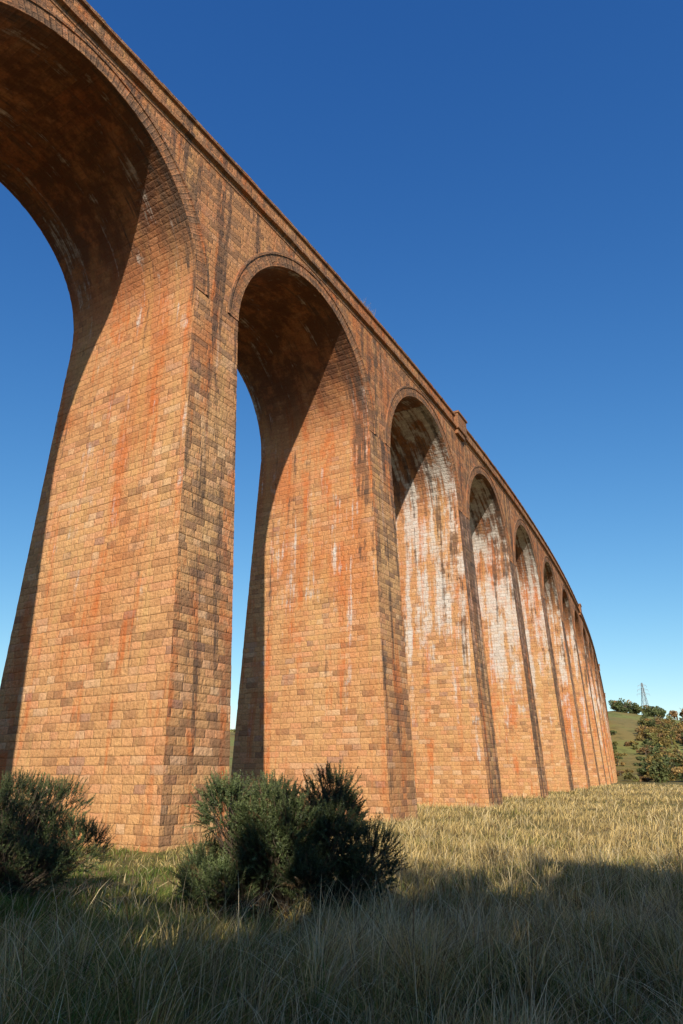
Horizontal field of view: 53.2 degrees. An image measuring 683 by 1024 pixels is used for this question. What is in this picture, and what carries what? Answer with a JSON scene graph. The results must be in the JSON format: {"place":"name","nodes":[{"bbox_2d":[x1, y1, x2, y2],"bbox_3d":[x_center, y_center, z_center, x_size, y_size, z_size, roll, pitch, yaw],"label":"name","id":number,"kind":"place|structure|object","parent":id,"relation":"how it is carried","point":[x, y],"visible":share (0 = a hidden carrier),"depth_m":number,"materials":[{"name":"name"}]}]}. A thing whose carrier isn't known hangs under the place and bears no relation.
{"place":"outdoors","nodes":[
{"label":"outdoors","id":0,"kind":"place"},
{"bbox_2d":[0,711,682,1023],"bbox_3d":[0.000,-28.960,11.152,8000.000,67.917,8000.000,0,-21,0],"label":"ground","id":1,"kind":"structure","parent":0,"point":[624,725],"depth_m":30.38,"materials":[{"name":"plant"}]},
{"bbox_2d":[0,766,114,901],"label":"gorse bush","id":2,"kind":"object","parent":1,"relation":"on","point":[26,843],"visible":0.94,"depth_m":13.36,"materials":[{"name":"green plant"}]},
{"bbox_2d":[0,287,237,852],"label":"pier","id":3,"kind":"structure","parent":1,"relation":"on","point":[115,688],"depth_m":31.99,"materials":[{"name":"brick"}]},
{"bbox_2d":[0,2,195,345],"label":"arch soffit","id":4,"kind":"structure","parent":3,"relation":"on","point":[87,181],"depth_m":36.81,"materials":[{"name":"brown brick"}]},
{"bbox_2d":[36,0,226,303],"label":"spandrel wall","id":5,"kind":"structure","parent":3,"relation":"on","point":[206,182],"depth_m":37.48,"materials":[{"name":"brick"}]},
{"bbox_2d":[0,0,208,345],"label":"arch ring","id":6,"kind":"object","parent":5,"relation":"attached to","point":[84,47],"visible":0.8,"depth_m":34.57,"materials":[{"name":"brown brick"}]},
{"bbox_2d":[24,0,608,719],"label":"string course and coping","id":7,"kind":"object","parent":5,"relation":"on","point":[94,38],"visible":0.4,"depth_m":42.60,"materials":[{"name":"stone"}]},
{"bbox_2d":[67,0,582,616],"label":"parapet wall","id":8,"kind":"structure","parent":7,"relation":"on","point":[141,72],"depth_m":41.98,"materials":[{"name":"brown brick"}]},
{"bbox_2d":[453,410,605,697],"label":"parapet refuge","id":9,"kind":"object","parent":7,"relation":"on","point":[460,421],"visible":0.43,"depth_m":70.04,"materials":[{"name":"brown brick"}]},
{"bbox_2d":[167,759,414,925],"bbox_3d":[-0.882,5.536,11.515,4.104,2.576,3.399,0,-21,0],"label":"gorse bush","id":10,"kind":"object","parent":1,"relation":"on","point":[280,838],"visible":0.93,"depth_m":10.77,"materials":[{"name":"green plant"}]},
{"bbox_2d":[229,430,417,821],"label":"pier","id":11,"kind":"structure","parent":1,"relation":"on","point":[323,678],"depth_m":47.33,"materials":[{"name":"brick"}]},
{"bbox_2d":[228,266,368,458],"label":"arch soffit","id":12,"kind":"structure","parent":11,"relation":"on","point":[298,367],"depth_m":51.96,"materials":[{"name":"brown brick"}]},
{"bbox_2d":[217,183,379,438],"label":"spandrel wall","id":13,"kind":"structure","parent":11,"relation":"on","point":[248,232],"depth_m":41.45,"materials":[{"name":"brick"}]},
{"bbox_2d":[227,252,375,456],"bbox_3d":[-6.093,-11.443,48.355,10.168,8.510,17.019,-12,-24,29],"label":"arch ring","id":14,"kind":"object","parent":13,"relation":"attached to","point":[255,264],"visible":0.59,"depth_m":45.02,"materials":[{"name":"brown brick"}]},
{"bbox_2d":[378,343,463,514],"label":"spandrel wall","id":15,"kind":"structure","parent":11,"relation":"on","point":[393,377],"depth_m":56.55,"materials":[{"name":"brick"}]},
{"bbox_2d":[385,386,461,511],"bbox_3d":[3.194,-5.725,63.205,10.161,8.510,17.019,-11,-24,27],"label":"arch ring","id":16,"kind":"object","parent":15,"relation":"attached to","point":[398,395],"visible":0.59,"depth_m":60.77,"materials":[{"name":"brown brick"}]},
{"bbox_2d":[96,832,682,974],"bbox_3d":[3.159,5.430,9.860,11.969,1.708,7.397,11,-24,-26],"label":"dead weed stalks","id":17,"kind":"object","parent":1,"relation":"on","point":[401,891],"visible":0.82,"depth_m":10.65,"materials":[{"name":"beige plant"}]},
{"bbox_2d":[396,510,502,807],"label":"pier","id":18,"kind":"structure","parent":1,"relation":"on","point":[455,757],"depth_m":61.38,"materials":[{"name":"brick"}]},
{"bbox_2d":[371,396,457,520],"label":"arch soffit","id":19,"kind":"structure","parent":18,"relation":"on","point":[423,479],"depth_m":66.75,"materials":[{"name":"brown brick"}]},
{"bbox_2d":[459,439,512,562],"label":"spandrel wall","id":20,"kind":"structure","parent":18,"relation":"on","point":[469,461],"depth_m":71.92,"materials":[{"name":"brick"}]},
{"bbox_2d":[466,465,511,561],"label":"arch ring","id":21,"kind":"object","parent":20,"relation":"attached to","point":[482,470],"visible":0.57,"depth_m":76.59,"materials":[{"name":"brown brick"}]},
{"bbox_2d":[230,698,682,782],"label":"distant trees","id":22,"kind":"object","parent":1,"relation":"on","point":[657,764],"visible":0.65,"depth_m":335.07,"materials":[{"name":"green plant"}]},
{"bbox_2d":[475,560,547,797],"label":"pier","id":23,"kind":"structure","parent":1,"relation":"on","point":[518,745],"depth_m":76.47,"materials":[{"name":"brick"}]},
{"bbox_2d":[458,473,508,563],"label":"arch soffit","id":24,"kind":"structure","parent":23,"relation":"on","point":[489,539],"depth_m":81.82,"materials":[{"name":"brown brick"}]},
{"bbox_2d":[507,498,542,596],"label":"spandrel wall","id":25,"kind":"structure","parent":23,"relation":"on","point":[513,515],"depth_m":87.32,"materials":[{"name":"brick"}]},
{"bbox_2d":[513,518,542,595],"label":"arch ring","id":26,"kind":"object","parent":25,"relation":"attached to","point":[522,523],"visible":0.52,"depth_m":92.52,"materials":[{"name":"brown brick"}]},
{"bbox_2d":[521,594,574,791],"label":"pier","id":27,"kind":"structure","parent":1,"relation":"on","point":[556,757],"depth_m":91.91,"materials":[{"name":"brick"}]},
{"bbox_2d":[514,525,540,596],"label":"arch soffit","id":28,"kind":"structure","parent":27,"relation":"on","point":[527,575],"depth_m":97.21,"materials":[{"name":"brown brick"}]},
{"bbox_2d":[548,620,590,788],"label":"pier","id":29,"kind":"structure","parent":1,"relation":"on","point":[577,756],"depth_m":107.55,"materials":[{"name":"brick"}]},
{"bbox_2d":[537,541,562,621],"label":"spandrel wall","id":30,"kind":"structure","parent":29,"relation":"on","point":[541,553],"depth_m":102.86,"materials":[{"name":"brick"}]},
{"bbox_2d":[542,556,562,620],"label":"arch ring","id":31,"kind":"object","parent":30,"relation":"attached to","point":[545,560],"visible":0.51,"depth_m":108.23,"materials":[{"name":"brown brick"}]},
{"bbox_2d":[543,561,560,620],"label":"arch soffit","id":32,"kind":"structure","parent":29,"relation":"on","point":[552,603],"depth_m":112.82,"materials":[{"name":"brown brick"}]},
{"bbox_2d":[567,639,600,785],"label":"pier","id":33,"kind":"structure","parent":1,"relation":"on","point":[592,766],"depth_m":123.32,"materials":[{"name":"brick"}]},
{"bbox_2d":[557,573,572,619],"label":"spandrel wall","id":34,"kind":"structure","parent":33,"relation":"on","point":[560,582],"depth_m":118.30,"materials":[{"name":"brick"}]},
{"bbox_2d":[561,584,575,639],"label":"arch ring","id":35,"kind":"object","parent":34,"relation":"attached to","point":[563,585],"visible":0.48,"depth_m":125.09,"materials":[{"name":"brown brick"}]},
{"bbox_2d":[562,589,574,638],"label":"arch soffit","id":36,"kind":"structure","parent":33,"relation":"on","point":[568,625],"depth_m":128.57,"materials":[{"name":"brown brick"}]},
{"bbox_2d":[579,654,606,784],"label":"pier","id":37,"kind":"structure","parent":1,"relation":"on","point":[594,728],"depth_m":139.27,"materials":[{"name":"brick"}]},
{"bbox_2d":[570,596,581,636],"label":"spandrel wall","id":38,"kind":"structure","parent":37,"relation":"on","point":[572,604],"depth_m":134.20,"materials":[{"name":"brick"}]},
{"bbox_2d":[574,606,584,654],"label":"arch ring","id":39,"kind":"object","parent":38,"relation":"attached to","point":[579,625],"visible":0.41,"depth_m":141.89,"materials":[{"name":"brown brick"}]},
{"bbox_2d":[575,610,583,653],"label":"arch soffit","id":40,"kind":"structure","parent":37,"relation":"on","point":[579,640],"depth_m":144.45,"materials":[{"name":"brown brick"}]},
{"bbox_2d":[580,617,587,645],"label":"spandrel wall","id":41,"kind":"structure","parent":37,"relation":"on","point":[581,622],"depth_m":149.85,"materials":[{"name":"brick"}]},
{"bbox_2d":[582,623,590,665],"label":"arch ring","id":42,"kind":"object","parent":41,"relation":"attached to","point":[586,639],"visible":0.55,"depth_m":158.19,"materials":[{"name":"brown brick"}]},
{"bbox_2d":[587,666,611,784],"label":"pier","id":43,"kind":"structure","parent":1,"relation":"on","point":[601,738],"depth_m":155.16,"materials":[{"name":"brick"}]},
{"bbox_2d":[583,627,589,665],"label":"arch soffit","id":44,"kind":"structure","parent":43,"relation":"on","point":[586,652],"depth_m":160.42,"materials":[{"name":"brown brick"}]},
{"bbox_2d":[593,676,613,782],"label":"pier","id":45,"kind":"structure","parent":1,"relation":"on","point":[603,730],"depth_m":171.35,"materials":[{"name":"brick"}]},
{"bbox_2d":[589,642,594,675],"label":"arch soffit","id":46,"kind":"structure","parent":45,"relation":"on","point":[592,668],"depth_m":176.44,"materials":[{"name":"brown brick"}]},
{"bbox_2d":[597,684,615,782],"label":"pier","id":47,"kind":"structure","parent":1,"relation":"on","point":[606,734],"depth_m":187.31,"materials":[{"name":"brick"}]},
{"bbox_2d":[600,692,616,782],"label":"pier","id":48,"kind":"structure","parent":1,"relation":"on","point":[608,736],"depth_m":203.58,"materials":[{"name":"brick"}]},
{"bbox_2d":[602,699,616,781],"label":"pier","id":49,"kind":"structure","parent":1,"relation":"on","point":[609,741],"depth_m":219.44,"materials":[{"name":"brick"}]},
{"bbox_2d":[603,703,616,777],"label":"pier","id":50,"kind":"structure","parent":1,"relation":"on","point":[610,742],"depth_m":236.21,"materials":[{"name":"brick"}]},
{"bbox_2d":[637,683,648,714],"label":"electricity pylon","id":51,"kind":"object","parent":1,"relation":"on","point":[643,690],"visible":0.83,"depth_m":535.46,"materials":[{"name":"silver metal"}]},
{"bbox_2d":[0,0,682,729],"label":"sky","id":52,"kind":"structure","parent":0,"point":[500,182],"materials":[{"name":"blue"}]},
{"bbox_2d":[593,653,597,683],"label":"arch soffit","id":53,"kind":"structure","parent":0,"point":[595,670],"depth_m":192.53,"materials":[{"name":"brown brick"}]},
{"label":"spandrel wall","id":54,"kind":"object","parent":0,"visible":0},
{"bbox_2d":[588,637,594,671],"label":"arch ring","id":55,"kind":"object","parent":54,"relation":"attached to","point":[591,651],"visible":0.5,"depth_m":173.87,"materials":[{"name":"brown brick"}]}
]}

